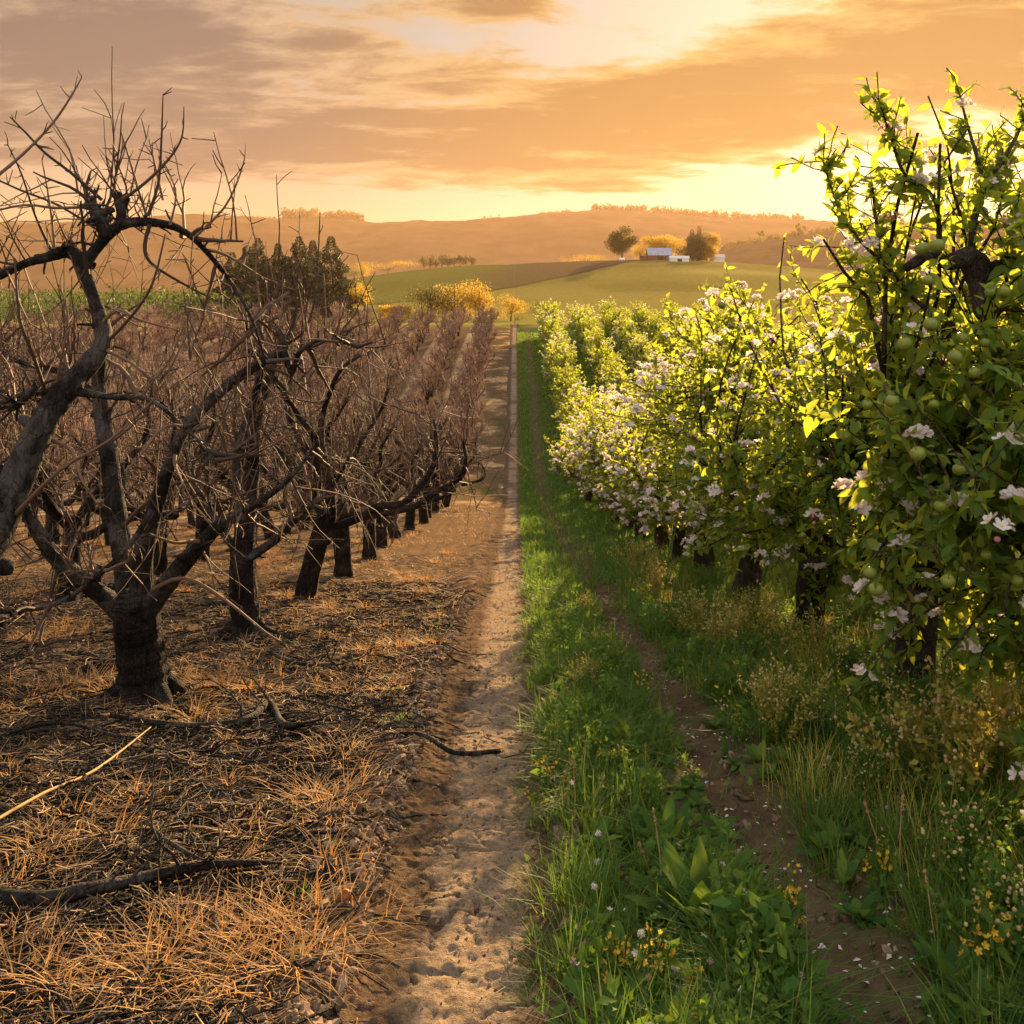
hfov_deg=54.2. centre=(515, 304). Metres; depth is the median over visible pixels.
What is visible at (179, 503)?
dead apple tree
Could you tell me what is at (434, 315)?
dead apple tree
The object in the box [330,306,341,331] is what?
dead apple tree
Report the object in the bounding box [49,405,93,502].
dead apple tree
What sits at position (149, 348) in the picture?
dead apple tree
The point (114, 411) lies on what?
dead apple tree
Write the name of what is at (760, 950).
yellow meadow blossom
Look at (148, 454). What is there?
dead apple tree
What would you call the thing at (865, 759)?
airy weed
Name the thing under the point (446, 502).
dead apple tree
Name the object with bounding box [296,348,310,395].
dead apple tree
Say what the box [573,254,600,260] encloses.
golden tree
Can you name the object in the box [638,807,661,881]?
dry stalk
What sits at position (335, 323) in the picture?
dead apple tree
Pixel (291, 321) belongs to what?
dead apple tree
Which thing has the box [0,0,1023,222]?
sky
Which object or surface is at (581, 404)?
blossoming apple tree
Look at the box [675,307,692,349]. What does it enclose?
blossoming apple tree
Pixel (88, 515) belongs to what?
dead apple tree
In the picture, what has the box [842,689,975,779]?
airy weed
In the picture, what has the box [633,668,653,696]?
mustard plant
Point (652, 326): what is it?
blossoming apple tree
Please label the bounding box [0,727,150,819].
fallen branch
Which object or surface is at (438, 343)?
dead apple tree
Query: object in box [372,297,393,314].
shrub
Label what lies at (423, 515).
dead apple tree
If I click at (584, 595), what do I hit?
airy weed
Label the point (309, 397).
dead apple tree
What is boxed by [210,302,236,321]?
dead apple tree
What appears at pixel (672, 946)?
mustard plant
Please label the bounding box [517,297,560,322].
bushy tree
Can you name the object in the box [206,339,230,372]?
dead apple tree
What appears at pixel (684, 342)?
blossoming apple tree
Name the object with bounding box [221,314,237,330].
dead apple tree
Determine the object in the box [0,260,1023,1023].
ground
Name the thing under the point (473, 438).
dead apple tree
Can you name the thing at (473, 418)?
dead apple tree
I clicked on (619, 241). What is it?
broad tree
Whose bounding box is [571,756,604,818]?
dry stalk
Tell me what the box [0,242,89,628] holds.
dead apple tree
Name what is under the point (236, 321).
dead apple tree
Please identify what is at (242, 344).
dead apple tree
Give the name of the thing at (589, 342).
blossoming apple tree
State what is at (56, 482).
dead apple tree
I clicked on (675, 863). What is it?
dock plant
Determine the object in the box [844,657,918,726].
airy weed
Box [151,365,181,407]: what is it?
dead apple tree
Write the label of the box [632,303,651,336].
blossoming apple tree
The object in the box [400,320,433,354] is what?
dead apple tree
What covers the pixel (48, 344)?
dead apple tree
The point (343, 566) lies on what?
dead apple tree
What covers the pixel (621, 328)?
blossoming apple tree
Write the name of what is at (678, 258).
shed
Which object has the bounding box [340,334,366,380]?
dead apple tree
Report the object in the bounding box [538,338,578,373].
blossoming apple tree
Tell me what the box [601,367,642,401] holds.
blossoming apple tree
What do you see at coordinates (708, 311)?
blossoming apple tree
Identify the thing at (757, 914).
mustard plant
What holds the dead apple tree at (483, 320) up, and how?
on the ground at (650, 284)
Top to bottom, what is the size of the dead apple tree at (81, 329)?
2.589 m
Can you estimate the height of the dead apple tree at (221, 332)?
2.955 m
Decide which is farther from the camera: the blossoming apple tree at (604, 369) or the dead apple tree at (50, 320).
the dead apple tree at (50, 320)
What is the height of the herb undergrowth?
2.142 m
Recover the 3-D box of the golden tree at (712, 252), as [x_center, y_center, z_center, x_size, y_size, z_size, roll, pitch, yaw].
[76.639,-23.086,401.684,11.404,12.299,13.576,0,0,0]
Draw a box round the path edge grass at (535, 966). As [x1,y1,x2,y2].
[279,598,603,1021]
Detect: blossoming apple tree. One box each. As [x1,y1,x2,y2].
[533,300,560,320]
[535,308,563,332]
[538,302,562,333]
[538,310,565,347]
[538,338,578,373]
[539,317,563,337]
[540,299,561,321]
[540,317,564,349]
[540,324,568,353]
[540,333,569,367]
[542,330,567,365]
[542,340,576,383]
[542,351,577,392]
[542,362,582,409]
[544,410,593,501]
[548,363,586,401]
[549,374,585,416]
[551,380,595,430]
[551,385,592,434]
[553,384,642,523]
[554,390,600,447]
[559,405,586,458]
[560,412,600,505]
[563,301,590,334]
[564,411,592,491]
[565,305,590,331]
[565,441,607,512]
[568,306,593,343]
[568,403,627,517]
[571,304,595,342]
[572,314,599,343]
[572,384,638,530]
[573,309,604,345]
[575,384,668,538]
[577,369,689,548]
[578,316,601,345]
[578,326,603,356]
[581,326,615,370]
[581,330,605,372]
[585,346,620,384]
[586,335,619,374]
[593,352,626,395]
[594,318,789,570]
[595,296,617,335]
[595,355,630,390]
[598,357,635,394]
[600,299,615,337]
[600,306,631,346]
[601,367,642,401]
[602,308,612,342]
[606,280,851,598]
[606,306,630,348]
[607,378,707,561]
[607,382,639,400]
[610,315,637,344]
[612,320,634,358]
[615,316,648,365]
[620,331,644,371]
[625,331,646,373]
[626,332,653,372]
[628,300,649,334]
[629,343,665,377]
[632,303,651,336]
[633,305,652,340]
[635,307,658,341]
[640,312,664,340]
[643,350,675,374]
[645,314,668,346]
[649,319,675,350]
[650,261,897,635]
[651,323,682,361]
[660,298,681,323]
[660,324,691,364]
[664,304,681,324]
[664,328,690,363]
[666,307,686,324]
[666,341,691,365]
[671,308,687,330]
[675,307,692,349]
[682,229,1020,690]
[692,302,702,313]
[699,301,722,323]
[708,306,723,333]
[715,313,730,340]
[770,68,1023,820]
[771,321,788,352]
[919,311,1019,591]
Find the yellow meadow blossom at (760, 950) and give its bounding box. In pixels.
[538,592,1017,1017]
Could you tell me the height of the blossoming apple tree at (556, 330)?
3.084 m
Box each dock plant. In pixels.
[612,791,695,855]
[625,832,762,945]
[729,952,845,1019]
[910,931,986,986]
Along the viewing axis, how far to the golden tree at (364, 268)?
428.88 m
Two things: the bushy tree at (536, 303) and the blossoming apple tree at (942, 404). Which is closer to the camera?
the blossoming apple tree at (942, 404)
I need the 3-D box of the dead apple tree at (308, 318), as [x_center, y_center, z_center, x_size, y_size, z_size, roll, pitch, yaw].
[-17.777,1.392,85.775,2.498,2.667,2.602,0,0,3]
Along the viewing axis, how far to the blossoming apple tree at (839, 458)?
6.75 m
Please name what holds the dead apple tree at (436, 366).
on the ground at (650, 284)
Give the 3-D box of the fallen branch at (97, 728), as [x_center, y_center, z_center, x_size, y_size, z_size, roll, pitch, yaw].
[-2.378,2.308,5.649,0.947,0.343,0.463,0,0,14]
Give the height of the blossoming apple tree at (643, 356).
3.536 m
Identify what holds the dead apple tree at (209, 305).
on the ground at (650, 284)
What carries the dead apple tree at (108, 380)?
on the ground at (650, 284)
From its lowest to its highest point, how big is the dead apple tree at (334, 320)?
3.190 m
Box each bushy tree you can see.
[400,283,464,316]
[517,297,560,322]
[675,232,712,260]
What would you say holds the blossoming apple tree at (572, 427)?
on the ground at (650, 284)
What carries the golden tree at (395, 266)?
on the ground at (650, 284)
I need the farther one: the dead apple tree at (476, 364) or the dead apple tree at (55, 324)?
the dead apple tree at (55, 324)
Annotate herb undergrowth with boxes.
[517,559,1023,1023]
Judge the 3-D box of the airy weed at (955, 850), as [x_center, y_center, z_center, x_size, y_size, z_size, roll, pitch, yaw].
[1.579,1.937,3.554,0.365,0.369,0.474,0,0,22]
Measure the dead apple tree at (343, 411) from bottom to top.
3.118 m
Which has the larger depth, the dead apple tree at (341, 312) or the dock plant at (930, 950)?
the dead apple tree at (341, 312)
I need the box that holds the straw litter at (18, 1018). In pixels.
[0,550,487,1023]
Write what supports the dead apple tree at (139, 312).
on the ground at (650, 284)
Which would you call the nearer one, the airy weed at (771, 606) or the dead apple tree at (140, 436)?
the airy weed at (771, 606)
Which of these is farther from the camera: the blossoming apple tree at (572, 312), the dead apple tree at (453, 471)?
the blossoming apple tree at (572, 312)
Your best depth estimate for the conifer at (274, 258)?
164.52 m
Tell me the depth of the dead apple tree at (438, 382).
54.48 m
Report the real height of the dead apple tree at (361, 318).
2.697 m
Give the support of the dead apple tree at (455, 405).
on the ground at (650, 284)
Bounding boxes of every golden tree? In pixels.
[329,269,365,276]
[342,279,373,308]
[348,260,419,270]
[354,262,371,276]
[424,278,491,319]
[456,283,497,315]
[495,293,530,320]
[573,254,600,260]
[587,254,609,260]
[631,245,645,258]
[638,234,686,255]
[700,232,720,260]
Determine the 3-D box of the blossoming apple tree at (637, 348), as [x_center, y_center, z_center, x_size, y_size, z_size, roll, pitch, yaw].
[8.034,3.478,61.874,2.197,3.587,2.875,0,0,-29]
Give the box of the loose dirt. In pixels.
[167,594,967,1023]
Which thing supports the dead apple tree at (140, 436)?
on the ground at (650, 284)
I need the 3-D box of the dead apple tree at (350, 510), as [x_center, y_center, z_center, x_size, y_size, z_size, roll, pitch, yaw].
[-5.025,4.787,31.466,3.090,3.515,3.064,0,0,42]
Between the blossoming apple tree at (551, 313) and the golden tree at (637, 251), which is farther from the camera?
the golden tree at (637, 251)
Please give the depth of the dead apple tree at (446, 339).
68.99 m
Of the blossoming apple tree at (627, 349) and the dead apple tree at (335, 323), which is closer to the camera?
the blossoming apple tree at (627, 349)
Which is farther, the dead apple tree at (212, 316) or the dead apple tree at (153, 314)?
the dead apple tree at (212, 316)
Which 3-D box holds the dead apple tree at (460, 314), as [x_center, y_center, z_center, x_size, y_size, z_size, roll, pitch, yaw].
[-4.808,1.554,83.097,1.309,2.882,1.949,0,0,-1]
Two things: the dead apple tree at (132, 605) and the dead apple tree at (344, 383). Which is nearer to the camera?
the dead apple tree at (132, 605)
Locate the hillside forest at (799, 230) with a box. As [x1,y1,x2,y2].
[689,213,1004,260]
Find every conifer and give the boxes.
[210,252,241,313]
[223,245,264,317]
[236,258,283,317]
[242,238,274,298]
[269,243,286,278]
[273,256,314,315]
[284,236,322,309]
[301,236,362,317]
[305,240,333,314]
[685,229,699,260]
[692,226,706,260]
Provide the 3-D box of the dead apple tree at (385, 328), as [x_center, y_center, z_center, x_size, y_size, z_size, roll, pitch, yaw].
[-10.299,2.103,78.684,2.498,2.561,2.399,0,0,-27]
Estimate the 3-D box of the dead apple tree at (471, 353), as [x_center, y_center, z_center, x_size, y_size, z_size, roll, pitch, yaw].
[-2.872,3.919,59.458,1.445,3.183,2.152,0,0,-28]
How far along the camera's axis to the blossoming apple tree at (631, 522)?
23.73 m
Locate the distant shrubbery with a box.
[0,284,252,320]
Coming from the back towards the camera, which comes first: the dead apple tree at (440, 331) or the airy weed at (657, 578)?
the dead apple tree at (440, 331)
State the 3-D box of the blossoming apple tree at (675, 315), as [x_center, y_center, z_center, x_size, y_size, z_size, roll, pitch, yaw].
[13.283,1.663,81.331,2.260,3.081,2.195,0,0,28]
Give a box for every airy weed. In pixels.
[555,650,617,689]
[567,589,600,609]
[591,629,631,657]
[602,534,664,569]
[631,550,676,598]
[652,583,738,642]
[694,586,774,656]
[714,646,849,741]
[718,579,803,636]
[745,653,836,725]
[771,603,860,665]
[809,638,899,704]
[825,655,1022,797]
[829,742,897,807]
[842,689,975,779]
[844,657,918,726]
[897,650,1023,774]
[905,795,1020,907]
[917,822,1023,975]
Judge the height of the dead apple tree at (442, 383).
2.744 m
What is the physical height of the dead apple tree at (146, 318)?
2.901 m
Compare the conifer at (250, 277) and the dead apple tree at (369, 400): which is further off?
the conifer at (250, 277)
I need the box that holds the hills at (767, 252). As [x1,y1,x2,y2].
[700,222,1018,278]
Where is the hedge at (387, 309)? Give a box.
[377,304,411,318]
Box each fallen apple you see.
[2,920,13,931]
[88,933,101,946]
[339,889,350,902]
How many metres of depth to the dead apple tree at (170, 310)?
88.08 m
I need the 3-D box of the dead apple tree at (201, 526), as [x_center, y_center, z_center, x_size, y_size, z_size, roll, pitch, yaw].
[-4.451,2.428,15.761,3.485,3.674,3.202,0,0,21]
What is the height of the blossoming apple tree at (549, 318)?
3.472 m
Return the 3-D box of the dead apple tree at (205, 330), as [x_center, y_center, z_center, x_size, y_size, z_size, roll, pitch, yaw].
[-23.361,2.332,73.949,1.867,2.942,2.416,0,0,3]
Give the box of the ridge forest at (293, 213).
[240,203,805,221]
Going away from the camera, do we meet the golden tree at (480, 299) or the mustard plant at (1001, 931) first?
the mustard plant at (1001, 931)
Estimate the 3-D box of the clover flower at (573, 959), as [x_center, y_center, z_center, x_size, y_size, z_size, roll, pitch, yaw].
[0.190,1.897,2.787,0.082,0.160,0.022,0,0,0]
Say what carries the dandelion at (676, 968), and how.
on the ground at (650, 284)
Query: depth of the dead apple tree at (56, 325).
73.42 m
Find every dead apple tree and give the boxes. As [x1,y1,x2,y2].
[0,46,348,818]
[0,163,424,708]
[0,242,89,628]
[0,333,224,601]
[0,372,123,558]
[0,409,94,536]
[0,418,86,468]
[1,347,19,371]
[2,333,36,364]
[5,428,69,521]
[7,373,30,391]
[9,318,37,328]
[9,331,47,360]
[17,322,33,348]
[18,337,45,376]
[23,306,46,334]
[27,359,58,385]
[28,343,51,373]
[29,318,55,337]
[34,335,68,372]
[37,328,61,350]
[43,310,56,335]
[43,344,56,374]
[47,401,138,527]
[48,313,66,345]
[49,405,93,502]
[50,320,65,342]
[52,302,62,333]
[53,374,90,422]
[53,409,166,545]
[55,410,75,436]
[55,424,93,501]
[57,339,81,362]
[59,407,92,481]
[60,298,87,320]
[62,319,93,347]
[62,321,93,350]
[65,331,261,575]
[68,307,89,334]
[71,397,92,423]
[72,407,201,501]
[73,414,168,479]
[75,334,93,358]
[79,328,92,346]
[82,315,91,332]
[83,325,131,349]
[84,378,129,410]
[87,392,125,428]
[106,357,112,401]
[107,343,129,378]
[107,345,148,383]
[107,345,306,561]
[108,376,144,420]
[109,365,155,411]
[110,310,122,333]
[110,311,130,343]
[112,325,133,358]
[114,252,447,640]
[115,331,141,372]
[119,408,169,489]
[120,318,143,354]
[121,315,157,349]
[123,403,155,422]
[125,312,138,330]
[128,351,155,383]
[131,305,143,321]
[131,323,159,356]
[131,350,151,374]
[132,373,167,410]
[135,304,157,338]
[142,455,203,512]
[143,337,169,370]
[144,304,154,333]
[144,315,180,353]
[150,313,166,332]
[150,343,180,395]
[151,319,172,358]
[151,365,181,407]
[152,301,177,322]
[152,304,184,338]
[156,314,182,333]
[156,334,178,367]
[156,403,230,528]
[163,348,197,386]
[164,317,192,349]
[166,363,196,409]
[169,308,193,324]
[169,331,198,365]
[171,276,526,599]
[173,317,203,358]
[173,424,273,517]
[174,313,202,342]
[175,342,218,367]
[179,364,323,546]
[184,353,211,399]
[187,306,200,323]
[187,352,231,394]
[188,312,210,340]
[191,318,212,354]
[191,332,220,368]
[191,389,324,538]
[192,303,221,337]
[192,372,244,408]
[196,377,219,413]
[202,318,219,347]
[205,301,226,334]
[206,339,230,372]
[208,312,228,345]
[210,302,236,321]
[216,326,234,366]
[220,347,256,402]
[220,363,246,399]
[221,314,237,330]
[224,320,239,352]
[224,327,237,345]
[225,383,252,419]
[226,417,285,474]
[228,311,242,332]
[234,316,255,334]
[234,327,272,348]
[236,377,253,411]
[237,303,253,325]
[237,334,252,360]
[257,342,429,577]
[261,415,308,502]
[266,395,317,423]
[267,368,283,412]
[269,398,345,529]
[270,370,301,411]
[272,382,326,411]
[275,313,301,329]
[281,377,420,560]
[283,350,306,390]
[284,328,314,347]
[287,403,376,522]
[295,323,321,353]
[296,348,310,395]
[297,307,320,326]
[297,345,325,386]
[297,364,337,398]
[302,302,313,329]
[303,336,330,378]
[304,315,331,334]
[304,318,330,349]
[307,305,341,332]
[308,402,367,435]
[309,365,351,411]
[309,408,392,497]
[313,322,348,358]
[317,395,461,530]
[318,331,338,372]
[318,360,351,400]
[319,325,339,366]
[323,347,358,396]
[326,390,453,537]
[328,397,358,419]
[329,300,349,331]
[330,300,348,322]
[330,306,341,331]
[330,319,354,355]
[333,386,474,547]
[335,417,390,511]
[336,318,365,349]
[340,315,364,341]
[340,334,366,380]
[341,383,390,417]
[348,313,367,333]
[349,368,389,416]
[350,304,384,334]
[350,348,366,386]
[352,335,364,371]
[355,309,369,337]
[357,362,390,412]
[360,332,382,364]
[362,307,375,328]
[362,356,399,403]
[363,323,384,359]
[363,323,394,354]
[369,350,416,392]
[375,347,415,385]
[376,310,401,342]
[376,315,393,349]
[376,318,397,337]
[378,413,476,524]
[380,417,408,446]
[381,398,413,441]
[381,403,418,460]
[387,342,417,378]
[387,387,441,426]
[388,301,405,332]
[388,402,477,517]
[391,330,410,369]
[392,303,404,338]
[393,306,407,334]
[393,390,419,433]
[396,405,489,512]
[398,328,418,360]
[399,318,423,350]
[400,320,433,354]
[401,327,411,357]
[402,373,432,423]
[402,419,482,494]
[405,313,429,341]
[408,311,433,342]
[410,359,445,413]
[411,306,432,338]
[411,358,445,404]
[412,307,440,334]
[414,348,455,375]
[416,411,500,506]
[417,343,448,370]
[420,353,447,396]
[426,305,439,332]
[431,340,457,367]
[434,312,467,342]
[434,319,458,340]
[434,325,460,359]
[434,409,492,449]
[436,333,452,366]
[438,392,484,435]
[439,307,461,336]
[440,386,488,429]
[441,307,460,341]
[441,372,469,421]
[442,413,484,492]
[445,305,473,335]
[446,406,483,455]
[449,362,489,412]
[449,372,490,420]
[453,308,464,339]
[453,345,476,392]
[455,350,490,403]
[459,302,472,332]
[459,340,499,380]
[461,338,495,367]
[466,335,491,366]
[468,319,498,351]
[470,313,493,337]
[471,302,500,324]
[473,306,495,327]
[473,318,499,341]
[474,329,493,361]
[475,325,491,353]
[478,312,496,327]
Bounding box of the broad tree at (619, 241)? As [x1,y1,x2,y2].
[603,225,639,257]
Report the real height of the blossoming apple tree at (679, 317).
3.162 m
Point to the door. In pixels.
(659, 257)
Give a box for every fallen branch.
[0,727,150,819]
[0,760,319,908]
[9,670,154,745]
[109,666,359,739]
[149,810,234,860]
[269,633,386,675]
[299,670,408,732]
[399,729,535,758]
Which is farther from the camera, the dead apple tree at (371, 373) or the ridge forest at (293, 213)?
the ridge forest at (293, 213)
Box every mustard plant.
[513,750,557,802]
[591,924,652,1001]
[595,737,628,781]
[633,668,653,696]
[643,922,720,1007]
[740,907,775,965]
[772,863,809,942]
[857,831,898,908]
[957,890,1023,997]
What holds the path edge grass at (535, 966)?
on the path
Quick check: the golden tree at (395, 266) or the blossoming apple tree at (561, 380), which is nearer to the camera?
the blossoming apple tree at (561, 380)
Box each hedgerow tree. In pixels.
[417,255,425,267]
[422,254,436,267]
[431,258,444,266]
[438,255,450,265]
[443,254,452,265]
[448,255,458,264]
[456,254,464,262]
[460,254,470,264]
[468,257,476,264]
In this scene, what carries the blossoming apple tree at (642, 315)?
on the ground at (650, 284)
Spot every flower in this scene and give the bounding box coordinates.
[570,957,586,990]
[593,858,611,886]
[645,973,657,1003]
[706,957,717,995]
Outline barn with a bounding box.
[640,248,672,259]
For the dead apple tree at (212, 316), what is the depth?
83.36 m
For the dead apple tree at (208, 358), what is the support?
on the ground at (650, 284)
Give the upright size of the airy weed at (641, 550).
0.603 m
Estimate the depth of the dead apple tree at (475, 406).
45.18 m
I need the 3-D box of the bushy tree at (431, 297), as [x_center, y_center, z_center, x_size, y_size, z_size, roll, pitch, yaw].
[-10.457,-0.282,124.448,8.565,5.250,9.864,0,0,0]
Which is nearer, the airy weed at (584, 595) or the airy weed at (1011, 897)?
the airy weed at (1011, 897)
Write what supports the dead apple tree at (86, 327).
on the ground at (650, 284)
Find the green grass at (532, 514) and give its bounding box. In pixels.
[454,332,1023,1023]
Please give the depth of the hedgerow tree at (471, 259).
559.72 m
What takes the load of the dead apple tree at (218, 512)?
on the ground at (650, 284)
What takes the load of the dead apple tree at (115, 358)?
on the ground at (650, 284)
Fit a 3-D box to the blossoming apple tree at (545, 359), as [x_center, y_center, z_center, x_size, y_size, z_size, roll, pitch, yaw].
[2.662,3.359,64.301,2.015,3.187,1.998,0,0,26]
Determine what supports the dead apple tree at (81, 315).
on the ground at (650, 284)
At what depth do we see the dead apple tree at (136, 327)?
73.66 m
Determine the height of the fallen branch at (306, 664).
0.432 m
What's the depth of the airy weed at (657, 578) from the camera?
11.39 m
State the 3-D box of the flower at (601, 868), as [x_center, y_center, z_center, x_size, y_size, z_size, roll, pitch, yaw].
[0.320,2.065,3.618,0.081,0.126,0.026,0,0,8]
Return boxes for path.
[330,324,595,1023]
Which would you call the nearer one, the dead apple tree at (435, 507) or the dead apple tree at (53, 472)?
the dead apple tree at (53, 472)
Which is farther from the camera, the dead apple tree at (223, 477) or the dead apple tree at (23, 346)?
the dead apple tree at (23, 346)
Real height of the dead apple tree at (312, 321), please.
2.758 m
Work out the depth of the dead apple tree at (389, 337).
73.70 m
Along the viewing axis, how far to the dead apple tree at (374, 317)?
86.20 m
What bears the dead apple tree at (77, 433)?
on the ground at (650, 284)
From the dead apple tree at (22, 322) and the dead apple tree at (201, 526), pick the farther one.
the dead apple tree at (22, 322)
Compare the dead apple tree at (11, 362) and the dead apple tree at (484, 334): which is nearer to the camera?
the dead apple tree at (11, 362)
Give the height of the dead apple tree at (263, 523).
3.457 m
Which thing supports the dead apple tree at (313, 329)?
on the ground at (650, 284)
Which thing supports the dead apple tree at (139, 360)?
on the ground at (650, 284)
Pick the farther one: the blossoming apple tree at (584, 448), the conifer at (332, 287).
the conifer at (332, 287)
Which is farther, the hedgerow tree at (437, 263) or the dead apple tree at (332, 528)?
the hedgerow tree at (437, 263)
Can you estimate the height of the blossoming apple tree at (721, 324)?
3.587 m
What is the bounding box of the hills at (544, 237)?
[0,210,852,291]
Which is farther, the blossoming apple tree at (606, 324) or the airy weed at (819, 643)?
the blossoming apple tree at (606, 324)
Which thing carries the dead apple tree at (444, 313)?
on the ground at (650, 284)
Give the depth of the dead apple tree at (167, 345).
66.25 m
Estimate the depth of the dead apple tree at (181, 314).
85.39 m
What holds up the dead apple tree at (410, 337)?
on the ground at (650, 284)
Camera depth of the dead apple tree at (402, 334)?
71.16 m
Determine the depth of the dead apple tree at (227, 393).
52.61 m
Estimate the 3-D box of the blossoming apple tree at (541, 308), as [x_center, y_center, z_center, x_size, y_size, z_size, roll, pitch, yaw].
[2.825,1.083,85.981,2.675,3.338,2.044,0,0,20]
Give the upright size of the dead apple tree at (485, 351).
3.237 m
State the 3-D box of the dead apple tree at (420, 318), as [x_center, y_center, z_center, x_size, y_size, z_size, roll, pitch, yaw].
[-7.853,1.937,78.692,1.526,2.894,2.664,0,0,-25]
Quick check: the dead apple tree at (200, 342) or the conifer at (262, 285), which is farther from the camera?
the conifer at (262, 285)
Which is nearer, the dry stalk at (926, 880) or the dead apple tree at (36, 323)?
the dry stalk at (926, 880)
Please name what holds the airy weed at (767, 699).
on the ground at (650, 284)
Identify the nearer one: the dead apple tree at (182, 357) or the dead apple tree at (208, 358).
the dead apple tree at (208, 358)
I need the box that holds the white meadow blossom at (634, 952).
[550,593,943,1023]
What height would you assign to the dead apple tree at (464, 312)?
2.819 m
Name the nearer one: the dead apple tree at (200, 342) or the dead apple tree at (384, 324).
the dead apple tree at (200, 342)
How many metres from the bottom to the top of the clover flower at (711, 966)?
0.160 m
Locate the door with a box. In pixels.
[657,255,662,259]
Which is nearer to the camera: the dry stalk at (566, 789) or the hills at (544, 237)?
the dry stalk at (566, 789)
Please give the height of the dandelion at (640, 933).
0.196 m
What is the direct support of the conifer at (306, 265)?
on the ground at (650, 284)
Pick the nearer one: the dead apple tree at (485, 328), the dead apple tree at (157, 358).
the dead apple tree at (157, 358)
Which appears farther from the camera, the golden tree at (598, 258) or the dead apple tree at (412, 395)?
the golden tree at (598, 258)
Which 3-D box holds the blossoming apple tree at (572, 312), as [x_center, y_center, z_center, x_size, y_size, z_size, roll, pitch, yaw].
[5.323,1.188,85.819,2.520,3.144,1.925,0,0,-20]
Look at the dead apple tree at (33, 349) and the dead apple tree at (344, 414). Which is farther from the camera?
the dead apple tree at (33, 349)
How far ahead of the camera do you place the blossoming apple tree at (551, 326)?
71.34 m
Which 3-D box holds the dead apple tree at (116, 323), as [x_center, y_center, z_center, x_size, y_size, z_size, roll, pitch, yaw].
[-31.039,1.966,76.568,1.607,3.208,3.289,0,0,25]
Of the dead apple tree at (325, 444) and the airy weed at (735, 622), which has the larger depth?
the dead apple tree at (325, 444)
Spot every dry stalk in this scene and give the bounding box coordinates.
[561,772,568,815]
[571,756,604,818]
[617,743,646,773]
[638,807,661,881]
[863,795,903,870]
[922,869,938,940]
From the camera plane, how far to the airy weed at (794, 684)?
5.81 m
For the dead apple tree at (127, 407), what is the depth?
47.60 m
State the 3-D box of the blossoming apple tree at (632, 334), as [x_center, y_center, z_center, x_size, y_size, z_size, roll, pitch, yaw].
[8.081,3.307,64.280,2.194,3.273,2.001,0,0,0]
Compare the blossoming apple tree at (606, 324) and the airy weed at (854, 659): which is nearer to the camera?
the airy weed at (854, 659)
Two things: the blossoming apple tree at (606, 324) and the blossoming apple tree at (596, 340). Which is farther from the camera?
the blossoming apple tree at (606, 324)
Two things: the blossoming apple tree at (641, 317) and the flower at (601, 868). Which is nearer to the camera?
the flower at (601, 868)
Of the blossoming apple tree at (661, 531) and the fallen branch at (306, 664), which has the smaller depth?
the fallen branch at (306, 664)
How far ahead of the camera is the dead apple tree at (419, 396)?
50.08 m
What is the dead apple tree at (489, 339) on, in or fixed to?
on the ground at (650, 284)
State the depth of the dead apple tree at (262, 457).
28.77 m
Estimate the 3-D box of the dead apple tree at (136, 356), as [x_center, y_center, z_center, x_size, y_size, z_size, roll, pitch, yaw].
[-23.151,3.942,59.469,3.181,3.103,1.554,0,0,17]
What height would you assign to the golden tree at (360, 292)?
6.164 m
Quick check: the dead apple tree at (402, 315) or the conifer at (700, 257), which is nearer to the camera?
the dead apple tree at (402, 315)
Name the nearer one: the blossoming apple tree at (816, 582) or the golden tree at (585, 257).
the blossoming apple tree at (816, 582)
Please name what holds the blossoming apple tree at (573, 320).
on the ground at (650, 284)
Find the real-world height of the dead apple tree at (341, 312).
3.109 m
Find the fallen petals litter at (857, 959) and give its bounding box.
[623,657,991,1021]
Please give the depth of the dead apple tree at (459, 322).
76.69 m
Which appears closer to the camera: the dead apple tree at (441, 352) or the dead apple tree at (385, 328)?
the dead apple tree at (441, 352)
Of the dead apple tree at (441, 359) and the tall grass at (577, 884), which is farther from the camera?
the dead apple tree at (441, 359)
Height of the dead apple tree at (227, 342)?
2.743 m
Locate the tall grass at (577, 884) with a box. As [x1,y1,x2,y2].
[463,552,1023,1023]
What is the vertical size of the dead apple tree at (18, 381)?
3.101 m
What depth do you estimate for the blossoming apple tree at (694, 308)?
85.82 m
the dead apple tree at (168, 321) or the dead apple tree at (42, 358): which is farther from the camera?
the dead apple tree at (168, 321)
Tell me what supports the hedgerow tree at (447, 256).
on the ground at (650, 284)
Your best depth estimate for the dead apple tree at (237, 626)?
8.95 m
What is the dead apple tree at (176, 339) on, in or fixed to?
on the ground at (650, 284)
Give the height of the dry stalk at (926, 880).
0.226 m
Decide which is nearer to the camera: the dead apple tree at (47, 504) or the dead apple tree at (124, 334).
the dead apple tree at (47, 504)
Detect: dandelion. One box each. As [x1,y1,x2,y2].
[590,883,599,912]
[594,830,602,885]
[633,929,645,977]
[666,965,679,981]
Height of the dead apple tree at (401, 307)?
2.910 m
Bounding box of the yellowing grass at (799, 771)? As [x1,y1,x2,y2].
[603,556,1023,936]
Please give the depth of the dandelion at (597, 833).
3.66 m
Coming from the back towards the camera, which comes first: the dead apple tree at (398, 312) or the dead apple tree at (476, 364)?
the dead apple tree at (398, 312)
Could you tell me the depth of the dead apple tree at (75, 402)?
52.35 m
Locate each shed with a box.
[668,256,689,261]
[711,254,725,261]
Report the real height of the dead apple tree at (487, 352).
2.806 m
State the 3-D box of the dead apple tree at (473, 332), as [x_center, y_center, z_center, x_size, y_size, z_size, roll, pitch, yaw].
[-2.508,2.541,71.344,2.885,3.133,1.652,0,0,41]

